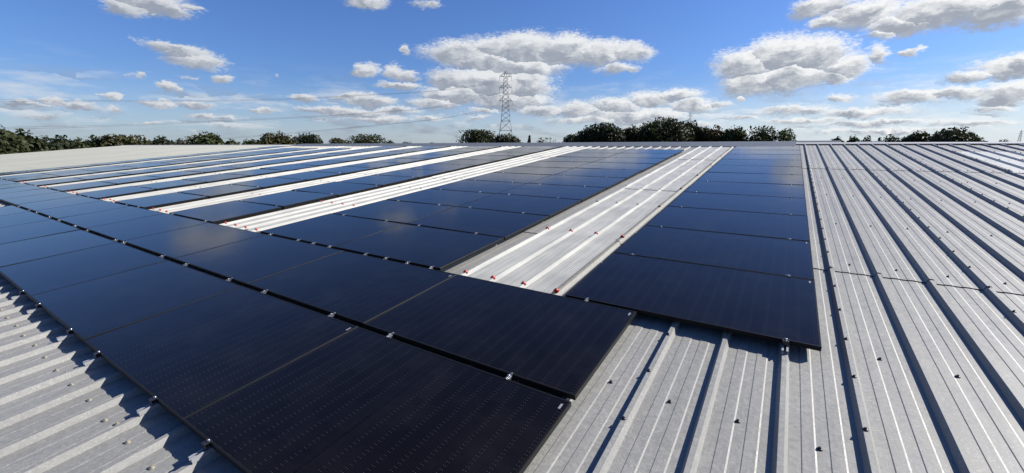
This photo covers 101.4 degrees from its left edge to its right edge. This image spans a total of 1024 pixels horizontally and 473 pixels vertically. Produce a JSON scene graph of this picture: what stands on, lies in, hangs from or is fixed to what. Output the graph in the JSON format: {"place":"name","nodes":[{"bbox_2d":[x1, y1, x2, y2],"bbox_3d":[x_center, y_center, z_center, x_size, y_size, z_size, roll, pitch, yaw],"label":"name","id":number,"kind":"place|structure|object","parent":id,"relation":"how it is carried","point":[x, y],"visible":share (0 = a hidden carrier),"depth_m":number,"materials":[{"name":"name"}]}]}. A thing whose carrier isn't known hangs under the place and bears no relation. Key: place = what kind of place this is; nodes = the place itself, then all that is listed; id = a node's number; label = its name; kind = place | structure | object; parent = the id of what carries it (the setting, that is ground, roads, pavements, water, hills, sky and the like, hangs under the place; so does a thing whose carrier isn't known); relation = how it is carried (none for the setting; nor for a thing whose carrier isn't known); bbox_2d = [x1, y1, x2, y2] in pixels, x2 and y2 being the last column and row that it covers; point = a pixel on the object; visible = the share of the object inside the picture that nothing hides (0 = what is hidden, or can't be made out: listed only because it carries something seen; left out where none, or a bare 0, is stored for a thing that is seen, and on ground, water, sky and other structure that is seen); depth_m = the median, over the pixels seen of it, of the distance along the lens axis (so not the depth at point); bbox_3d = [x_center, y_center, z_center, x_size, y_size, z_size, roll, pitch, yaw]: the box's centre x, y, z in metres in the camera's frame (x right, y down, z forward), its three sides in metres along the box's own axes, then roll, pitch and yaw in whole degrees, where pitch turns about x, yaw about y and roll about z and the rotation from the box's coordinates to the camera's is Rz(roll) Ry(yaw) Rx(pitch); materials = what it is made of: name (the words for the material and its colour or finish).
{"place":"outdoors","nodes":[
{"label":"outdoors","id":0,"kind":"place"},
{"bbox_2d":[0,141,1023,472],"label":"warehouse building","id":1,"kind":"structure","parent":0,"point":[914,363],"depth_m":2.81,"materials":[{"name":"grey metal"}]},
{"bbox_2d":[0,205,31,215],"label":"solar panel","id":2,"kind":"object","parent":1,"relation":"on","point":[8,210],"visible":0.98,"depth_m":8.79,"materials":[{"name":"blue"}]},
{"bbox_2d":[0,185,44,193],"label":"solar panel","id":3,"kind":"object","parent":1,"relation":"on","point":[18,189],"visible":0.94,"depth_m":12.31,"materials":[{"name":"blue"}]},
{"bbox_2d":[0,211,51,227],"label":"solar panel","id":4,"kind":"object","parent":1,"relation":"on","point":[18,218],"visible":0.98,"depth_m":7.83,"materials":[{"name":"blue"}]},
{"bbox_2d":[0,188,60,199],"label":"solar panel","id":5,"kind":"object","parent":1,"relation":"on","point":[24,193],"visible":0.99,"depth_m":11.31,"materials":[{"name":"blue"}]},
{"bbox_2d":[5,175,61,181],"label":"solar panel","id":6,"kind":"object","parent":1,"relation":"on","point":[31,178],"visible":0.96,"depth_m":15.29,"materials":[{"name":"blue"}]},
{"bbox_2d":[0,219,80,243],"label":"solar panel","id":7,"kind":"object","parent":1,"relation":"on","point":[14,233],"visible":0.98,"depth_m":6.81,"materials":[{"name":"blue"}]},
{"bbox_2d":[1,192,81,205],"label":"solar panel","id":8,"kind":"object","parent":1,"relation":"on","point":[35,198],"visible":0.96,"depth_m":10.36,"materials":[{"name":"blue"}]},
{"bbox_2d":[25,177,85,186],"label":"solar panel","id":9,"kind":"object","parent":1,"relation":"on","point":[54,181],"visible":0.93,"depth_m":13.77,"materials":[{"name":"blue"}]},
{"bbox_2d":[0,230,117,266],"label":"solar panel","id":10,"kind":"object","parent":1,"relation":"on","point":[16,252],"visible":0.88,"depth_m":5.81,"materials":[{"name":"blue"}]},
{"bbox_2d":[16,196,102,211],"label":"solar panel","id":11,"kind":"object","parent":1,"relation":"on","point":[48,204],"visible":0.98,"depth_m":9.45,"materials":[{"name":"blue"}]},
{"bbox_2d":[50,170,102,176],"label":"solar panel","id":12,"kind":"object","parent":1,"relation":"on","point":[68,174],"visible":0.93,"depth_m":16.25,"materials":[{"name":"blue"}]},
{"bbox_2d":[46,181,115,191],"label":"solar panel","id":13,"kind":"object","parent":1,"relation":"on","point":[79,186],"visible":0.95,"depth_m":12.21,"materials":[{"name":"blue"}]},
{"bbox_2d":[34,200,128,219],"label":"solar panel","id":14,"kind":"object","parent":1,"relation":"on","point":[73,210],"visible":0.99,"depth_m":8.53,"materials":[{"name":"black"}]},
{"bbox_2d":[0,241,166,299],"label":"solar panel","id":15,"kind":"object","parent":1,"relation":"on","point":[34,277],"visible":0.98,"depth_m":4.84,"materials":[{"name":"black"}]},
{"bbox_2d":[72,173,129,180],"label":"solar panel","id":16,"kind":"object","parent":1,"relation":"on","point":[100,176],"visible":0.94,"depth_m":14.68,"materials":[{"name":"black"}]},
{"bbox_2d":[57,206,163,229],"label":"solar panel","id":17,"kind":"object","parent":1,"relation":"on","point":[84,221],"visible":0.96,"depth_m":7.62,"materials":[{"name":"black"}]},
{"bbox_2d":[76,186,155,198],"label":"solar panel","id":18,"kind":"object","parent":1,"relation":"on","point":[115,192],"visible":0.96,"depth_m":10.66,"materials":[{"name":"black"}]},
{"bbox_2d":[101,175,163,184],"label":"solar panel","id":19,"kind":"object","parent":1,"relation":"on","point":[130,180],"visible":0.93,"depth_m":13.13,"materials":[{"name":"black"}]},
{"bbox_2d":[27,260,240,342],"bbox_3d":[-3.615,0.545,4.013,1.716,0.065,1.264,8,19,32],"label":"solar panel","id":20,"kind":"object","parent":1,"relation":"on","point":[82,311],"visible":0.99,"depth_m":3.90,"materials":[{"name":"black"}]},
{"bbox_2d":[115,168,168,174],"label":"solar panel","id":21,"kind":"object","parent":1,"relation":"on","point":[143,171],"visible":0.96,"depth_m":15.61,"materials":[{"name":"black"}]},
{"bbox_2d":[85,213,207,242],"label":"solar panel","id":22,"kind":"object","parent":1,"relation":"on","point":[121,231],"visible":0.95,"depth_m":6.69,"materials":[{"name":"black"}]},
{"bbox_2d":[114,192,208,209],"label":"solar panel","id":23,"kind":"object","parent":1,"relation":"on","point":[161,200],"visible":0.96,"depth_m":9.09,"materials":[{"name":"black"}]},
{"bbox_2d":[136,180,206,190],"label":"solar panel","id":24,"kind":"object","parent":1,"relation":"on","point":[166,185],"visible":0.96,"depth_m":11.55,"materials":[{"name":"black"}]},
{"bbox_2d":[144,171,204,178],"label":"solar panel","id":25,"kind":"object","parent":1,"relation":"on","point":[175,174],"visible":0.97,"depth_m":14.06,"materials":[{"name":"black"}]},
{"bbox_2d":[123,222,264,260],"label":"solar panel","id":26,"kind":"object","parent":1,"relation":"on","point":[172,244],"visible":0.97,"depth_m":5.77,"materials":[{"name":"blue"}]},
{"bbox_2d":[185,166,240,173],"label":"solar panel","id":27,"kind":"object","parent":1,"relation":"on","point":[213,169],"visible":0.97,"depth_m":15.00,"materials":[{"name":"blue"}]},
{"bbox_2d":[181,174,248,182],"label":"solar panel","id":28,"kind":"object","parent":1,"relation":"on","point":[215,178],"visible":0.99,"depth_m":12.52,"materials":[{"name":"blue"}]},
{"bbox_2d":[178,184,261,198],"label":"solar panel","id":29,"kind":"object","parent":1,"relation":"on","point":[220,191],"visible":0.94,"depth_m":10.02,"materials":[{"name":"blue"}]},
{"bbox_2d":[83,286,357,422],"bbox_3d":[-2.167,0.741,3.103,1.716,0.066,1.264,8,20,32],"label":"solar panel","id":30,"kind":"object","parent":1,"relation":"on","point":[181,363],"visible":0.98,"depth_m":2.95,"materials":[{"name":"black"}]},
{"bbox_2d":[169,200,281,223],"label":"solar panel","id":31,"kind":"object","parent":1,"relation":"on","point":[229,211],"visible":0.94,"depth_m":7.54,"materials":[{"name":"blue"}]},
{"bbox_2d":[219,162,272,168],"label":"solar panel","id":32,"kind":"object","parent":1,"relation":"on","point":[246,165],"visible":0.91,"depth_m":15.95,"materials":[{"name":"blue"}]},
{"bbox_2d":[223,169,286,176],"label":"solar panel","id":33,"kind":"object","parent":1,"relation":"on","point":[255,172],"visible":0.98,"depth_m":13.43,"materials":[{"name":"blue"}]},
{"bbox_2d":[173,233,342,285],"bbox_3d":[-2.974,0.213,4.965,1.716,0.042,1.143,8,20,32],"label":"solar panel","id":34,"kind":"object","parent":1,"relation":"on","point":[246,261],"visible":0.98,"depth_m":4.84,"materials":[{"name":"blue"}]},
{"bbox_2d":[231,177,305,188],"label":"solar panel","id":35,"kind":"object","parent":1,"relation":"on","point":[269,182],"visible":0.93,"depth_m":10.96,"materials":[{"name":"blue"}]},
{"bbox_2d":[238,190,336,209],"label":"solar panel","id":36,"kind":"object","parent":1,"relation":"on","point":[289,199],"visible":0.95,"depth_m":8.46,"materials":[{"name":"blue"}]},
{"bbox_2d":[260,164,318,171],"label":"solar panel","id":37,"kind":"object","parent":1,"relation":"on","point":[290,167],"visible":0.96,"depth_m":14.39,"materials":[{"name":"blue"}]},
{"bbox_2d":[276,171,343,181],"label":"solar panel","id":38,"kind":"object","parent":1,"relation":"on","point":[307,176],"visible":0.95,"depth_m":11.89,"materials":[{"name":"blue"}]},
{"bbox_2d":[296,160,347,165],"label":"solar panel","id":39,"kind":"object","parent":1,"relation":"on","point":[321,163],"visible":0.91,"depth_m":15.32,"materials":[{"name":"blue"}]},
{"bbox_2d":[260,213,401,247],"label":"solar panel","id":40,"kind":"object","parent":1,"relation":"on","point":[330,229],"visible":0.97,"depth_m":5.92,"materials":[{"name":"blue"}]},
{"bbox_2d":[291,181,381,197],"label":"solar panel","id":41,"kind":"object","parent":1,"relation":"on","point":[341,189],"visible":0.98,"depth_m":9.43,"materials":[{"name":"blue"}]},
{"bbox_2d":[313,166,375,174],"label":"solar panel","id":42,"kind":"object","parent":1,"relation":"on","point":[345,170],"visible":0.93,"depth_m":12.83,"materials":[{"name":"blue"}]},
{"bbox_2d":[248,251,456,326],"bbox_3d":[-1.526,0.409,4.056,1.716,0.042,1.143,8,20,32],"label":"solar panel","id":43,"kind":"object","parent":1,"relation":"on","point":[359,289],"visible":0.98,"depth_m":3.91,"materials":[{"name":"black"}]},
{"bbox_2d":[346,162,403,168],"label":"solar panel","id":44,"kind":"object","parent":1,"relation":"on","point":[377,165],"visible":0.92,"depth_m":13.76,"materials":[{"name":"blue"}]},
{"bbox_2d":[183,327,570,472],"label":"solar panel","id":45,"kind":"object","parent":1,"relation":"on","point":[358,400],"visible":1,"depth_m":2.15,"materials":[{"name":"black"}]},
{"bbox_2d":[337,175,417,187],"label":"solar panel","id":46,"kind":"object","parent":1,"relation":"on","point":[384,181],"visible":0.95,"depth_m":10.34,"materials":[{"name":"blue"}]},
{"bbox_2d":[332,200,455,223],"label":"solar panel","id":47,"kind":"object","parent":1,"relation":"on","point":[402,212],"visible":0.96,"depth_m":6.87,"materials":[{"name":"blue"}]},
{"bbox_2d":[372,158,428,163],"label":"solar panel","id":48,"kind":"object","parent":1,"relation":"on","point":[404,160],"visible":0.91,"depth_m":14.69,"materials":[{"name":"blue"}]},
{"bbox_2d":[374,169,448,179],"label":"solar panel","id":49,"kind":"object","parent":1,"relation":"on","point":[420,174],"visible":0.94,"depth_m":11.29,"materials":[{"name":"blue"}]},
{"bbox_2d":[334,224,503,270],"bbox_3d":[-1.115,0.071,5.115,1.716,0.042,1.193,8,20,32],"label":"solar panel","id":50,"kind":"object","parent":1,"relation":"on","point":[429,247],"visible":1,"depth_m":4.97,"materials":[{"name":"blue"}]},
{"bbox_2d":[406,163,474,172],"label":"solar panel","id":51,"kind":"object","parent":1,"relation":"on","point":[450,167],"visible":0.93,"depth_m":12.23,"materials":[{"name":"blue"}]},
{"bbox_2d":[387,189,494,205],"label":"solar panel","id":52,"kind":"object","parent":1,"relation":"on","point":[443,197],"visible":0.95,"depth_m":7.80,"materials":[{"name":"blue"}]},
{"bbox_2d":[432,159,496,166],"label":"solar panel","id":53,"kind":"object","parent":1,"relation":"on","point":[476,163],"visible":0.92,"depth_m":13.15,"materials":[{"name":"blue"}]},
{"bbox_2d":[406,206,548,239],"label":"solar panel","id":54,"kind":"object","parent":1,"relation":"on","point":[505,225],"visible":0.98,"depth_m":5.93,"materials":[{"name":"blue"}]},
{"bbox_2d":[430,180,526,193],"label":"solar panel","id":55,"kind":"object","parent":1,"relation":"on","point":[495,187],"visible":0.94,"depth_m":8.74,"materials":[{"name":"blue"}]},
{"bbox_2d":[459,155,516,161],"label":"solar panel","id":56,"kind":"object","parent":1,"relation":"on","point":[485,157],"visible":0.94,"depth_m":14.07,"materials":[{"name":"blue"}]},
{"bbox_2d":[364,274,635,399],"bbox_3d":[-0.078,0.606,3.147,1.716,0.040,1.143,8,20,32],"label":"solar panel","id":57,"kind":"object","parent":1,"relation":"on","point":[558,344],"visible":1,"depth_m":2.96,"materials":[{"name":"black"}]},
{"bbox_2d":[464,172,550,182],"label":"solar panel","id":58,"kind":"object","parent":1,"relation":"on","point":[511,177],"visible":0.94,"depth_m":9.68,"materials":[{"name":"blue"}]},
{"bbox_2d":[481,152,533,157],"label":"solar panel","id":59,"kind":"object","parent":1,"relation":"on","point":[519,154],"visible":0.94,"depth_m":14.99,"materials":[{"name":"blue"}]},
{"bbox_2d":[458,193,580,217],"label":"solar panel","id":60,"kind":"object","parent":1,"relation":"on","point":[545,206],"visible":0.98,"depth_m":6.87,"materials":[{"name":"blue"}]},
{"bbox_2d":[496,166,572,174],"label":"solar panel","id":61,"kind":"object","parent":1,"relation":"on","point":[536,170],"visible":0.94,"depth_m":10.59,"materials":[{"name":"blue"}]},
{"bbox_2d":[499,183,605,200],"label":"solar panel","id":62,"kind":"object","parent":1,"relation":"on","point":[582,193],"visible":0.98,"depth_m":7.81,"materials":[{"name":"blue"}]},
{"bbox_2d":[520,161,590,167],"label":"solar panel","id":63,"kind":"object","parent":1,"relation":"on","point":[555,164],"visible":0.91,"depth_m":11.53,"materials":[{"name":"blue"}]},
{"bbox_2d":[540,157,605,161],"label":"solar panel","id":64,"kind":"object","parent":1,"relation":"on","point":[576,159],"visible":0.94,"depth_m":12.46,"materials":[{"name":"blue"}]},
{"bbox_2d":[530,175,625,188],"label":"solar panel","id":65,"kind":"object","parent":1,"relation":"on","point":[605,182],"visible":0.99,"depth_m":8.74,"materials":[{"name":"blue"}]},
{"bbox_2d":[555,152,618,156],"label":"solar panel","id":66,"kind":"object","parent":1,"relation":"on","point":[579,154],"visible":0.94,"depth_m":13.37,"materials":[{"name":"blue"}]},
{"bbox_2d":[555,168,641,178],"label":"solar panel","id":67,"kind":"object","parent":1,"relation":"on","point":[619,173],"visible":0.96,"depth_m":9.68,"materials":[{"name":"blue"}]},
{"bbox_2d":[572,149,629,152],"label":"solar panel","id":68,"kind":"object","parent":1,"relation":"on","point":[602,151],"visible":0.97,"depth_m":14.34,"materials":[{"name":"blue"}]},
{"bbox_2d":[575,162,654,170],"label":"solar panel","id":69,"kind":"object","parent":1,"relation":"on","point":[627,166],"visible":0.97,"depth_m":10.61,"materials":[{"name":"blue"}]},
{"bbox_2d":[594,157,666,164],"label":"solar panel","id":70,"kind":"object","parent":1,"relation":"on","point":[655,161],"visible":0.97,"depth_m":11.53,"materials":[{"name":"blue"}]},
{"bbox_2d":[610,153,675,158],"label":"solar panel","id":71,"kind":"object","parent":1,"relation":"on","point":[645,155],"visible":0.97,"depth_m":12.49,"materials":[{"name":"blue"}]},
{"bbox_2d":[622,149,683,154],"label":"solar panel","id":72,"kind":"object","parent":1,"relation":"on","point":[653,151],"visible":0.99,"depth_m":13.47,"materials":[{"name":"blue"}]},
{"bbox_2d":[565,253,821,354],"bbox_3d":[1.458,0.448,3.447,1.716,0.064,1.270,8,20,32],"label":"solar panel","id":73,"kind":"object","parent":1,"relation":"on","point":[783,310],"visible":1,"depth_m":3.30,"materials":[{"name":"black"}]},
{"bbox_2d":[614,225,813,279],"bbox_3d":[2.108,0.112,4.410,1.716,0.040,1.168,8,20,32],"label":"solar panel","id":74,"kind":"object","parent":1,"relation":"on","point":[781,257],"visible":0.96,"depth_m":4.29,"materials":[{"name":"blue"}]},
{"bbox_2d":[646,206,809,240],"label":"solar panel","id":75,"kind":"object","parent":1,"relation":"on","point":[784,226],"visible":0.96,"depth_m":5.24,"materials":[{"name":"blue"}]},
{"bbox_2d":[668,192,806,215],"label":"solar panel","id":76,"kind":"object","parent":1,"relation":"on","point":[768,204],"visible":0.98,"depth_m":6.18,"materials":[{"name":"blue"}]},
{"bbox_2d":[684,180,804,197],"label":"solar panel","id":77,"kind":"object","parent":1,"relation":"on","point":[773,190],"visible":0.98,"depth_m":7.12,"materials":[{"name":"blue"}]},
{"bbox_2d":[697,172,803,184],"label":"solar panel","id":78,"kind":"object","parent":1,"relation":"on","point":[789,179],"visible":0.95,"depth_m":8.05,"materials":[{"name":"blue"}]},
{"bbox_2d":[707,165,802,174],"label":"solar panel","id":79,"kind":"object","parent":1,"relation":"on","point":[758,169],"visible":0.94,"depth_m":8.98,"materials":[{"name":"blue"}]},
{"bbox_2d":[715,159,801,166],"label":"solar panel","id":80,"kind":"object","parent":1,"relation":"on","point":[758,162],"visible":0.93,"depth_m":9.92,"materials":[{"name":"blue"}]},
{"bbox_2d":[722,154,800,159],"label":"solar panel","id":81,"kind":"object","parent":1,"relation":"on","point":[764,156],"visible":0.94,"depth_m":10.86,"materials":[{"name":"blue"}]},
{"bbox_2d":[728,150,800,154],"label":"solar panel","id":82,"kind":"object","parent":1,"relation":"on","point":[786,152],"visible":0.94,"depth_m":11.78,"materials":[{"name":"blue"}]},
{"bbox_2d":[733,146,799,149],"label":"solar panel","id":83,"kind":"object","parent":1,"relation":"on","point":[767,148],"visible":0.95,"depth_m":12.72,"materials":[{"name":"blue"}]},
{"bbox_2d":[0,0,1023,144],"label":"sky","id":84,"kind":"structure","parent":0,"point":[820,70],"materials":[{"name":"blue"}]},
{"label":"ground","id":85,"kind":"structure","parent":0,"visible":0},
{"bbox_2d":[0,126,34,154],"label":"broadleaf tree","id":86,"kind":"object","parent":85,"relation":"on","point":[11,142],"visible":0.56,"depth_m":54.78,"materials":[{"name":"green plant"}]},
{"bbox_2d":[12,128,50,151],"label":"broadleaf tree","id":87,"kind":"object","parent":85,"relation":"on","point":[38,144],"visible":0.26,"depth_m":59.34,"materials":[{"name":"green plant"}]},
{"bbox_2d":[48,135,77,149],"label":"broadleaf tree","id":88,"kind":"object","parent":85,"relation":"on","point":[67,144],"visible":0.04,"depth_m":65.37,"materials":[{"name":"green plant"}]},
{"bbox_2d":[96,133,153,146],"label":"broadleaf tree","id":89,"kind":"object","parent":85,"relation":"on","point":[117,140],"visible":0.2,"depth_m":73.86,"materials":[{"name":"green plant"}]},
{"bbox_2d":[187,131,223,144],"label":"broadleaf tree","id":90,"kind":"object","parent":85,"relation":"on","point":[210,139],"visible":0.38,"depth_m":87.70,"materials":[{"name":"green plant"}]},
{"bbox_2d":[253,130,296,144],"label":"broadleaf tree","id":91,"kind":"object","parent":85,"relation":"on","point":[278,139],"visible":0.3,"depth_m":99.19,"materials":[{"name":"green plant"}]},
{"bbox_2d":[292,132,323,143],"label":"broadleaf tree","id":92,"kind":"object","parent":85,"relation":"on","point":[305,139],"visible":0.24,"depth_m":104.48,"materials":[{"name":"green plant"}]},
{"bbox_2d":[345,133,386,143],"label":"broadleaf tree","id":93,"kind":"object","parent":85,"relation":"on","point":[369,137],"visible":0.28,"depth_m":149.67,"materials":[{"name":"green plant"}]},
{"bbox_2d":[456,129,497,142],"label":"broadleaf tree","id":94,"kind":"object","parent":85,"relation":"on","point":[479,136],"visible":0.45,"depth_m":143.19,"materials":[{"name":"green plant"}]},
{"bbox_2d":[499,72,511,133],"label":"pylon","id":95,"kind":"object","parent":85,"relation":"on","point":[508,100],"visible":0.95,"depth_m":190.41,"materials":[{"name":"grey metal"}]},
{"bbox_2d":[494,133,522,142],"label":"broadleaf tree","id":96,"kind":"object","parent":85,"relation":"on","point":[502,138],"visible":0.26,"depth_m":142.50,"materials":[{"name":"green plant"}]},
{"bbox_2d":[584,122,628,141],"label":"broadleaf tree","id":97,"kind":"object","parent":85,"relation":"on","point":[605,132],"visible":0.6,"depth_m":126.07,"materials":[{"name":"green plant"}]},
{"bbox_2d":[623,124,638,141],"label":"broadleaf tree","id":98,"kind":"object","parent":85,"relation":"on","point":[632,133],"visible":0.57,"depth_m":129.09,"materials":[{"name":"green plant"}]},
{"bbox_2d":[636,116,696,141],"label":"broadleaf tree","id":99,"kind":"object","parent":85,"relation":"on","point":[669,130],"visible":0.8,"depth_m":121.12,"materials":[{"name":"green plant"}]},
{"bbox_2d":[704,125,724,141],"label":"broadleaf tree","id":100,"kind":"object","parent":85,"relation":"on","point":[712,135],"visible":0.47,"depth_m":118.28,"materials":[{"name":"green plant"}]},
{"bbox_2d":[716,125,748,141],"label":"broadleaf tree","id":101,"kind":"object","parent":85,"relation":"on","point":[734,135],"visible":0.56,"depth_m":114.53,"materials":[{"name":"green plant"}]},
{"bbox_2d":[741,124,780,140],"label":"broadleaf tree","id":102,"kind":"object","parent":85,"relation":"on","point":[761,135],"visible":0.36,"depth_m":110.06,"materials":[{"name":"green plant"}]},
{"bbox_2d":[774,128,796,142],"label":"open crowned tree","id":103,"kind":"object","parent":85,"relation":"on","point":[784,134],"visible":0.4,"depth_m":106.14,"materials":[{"name":"green plant"}]},
{"bbox_2d":[896,130,936,141],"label":"broadleaf tree","id":104,"kind":"object","parent":85,"relation":"on","point":[917,136],"visible":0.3,"depth_m":112.06,"materials":[{"name":"green plant"}]},
{"bbox_2d":[926,126,987,141],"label":"broadleaf tree","id":105,"kind":"object","parent":85,"relation":"on","point":[956,134],"visible":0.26,"depth_m":93.70,"materials":[{"name":"green plant"}]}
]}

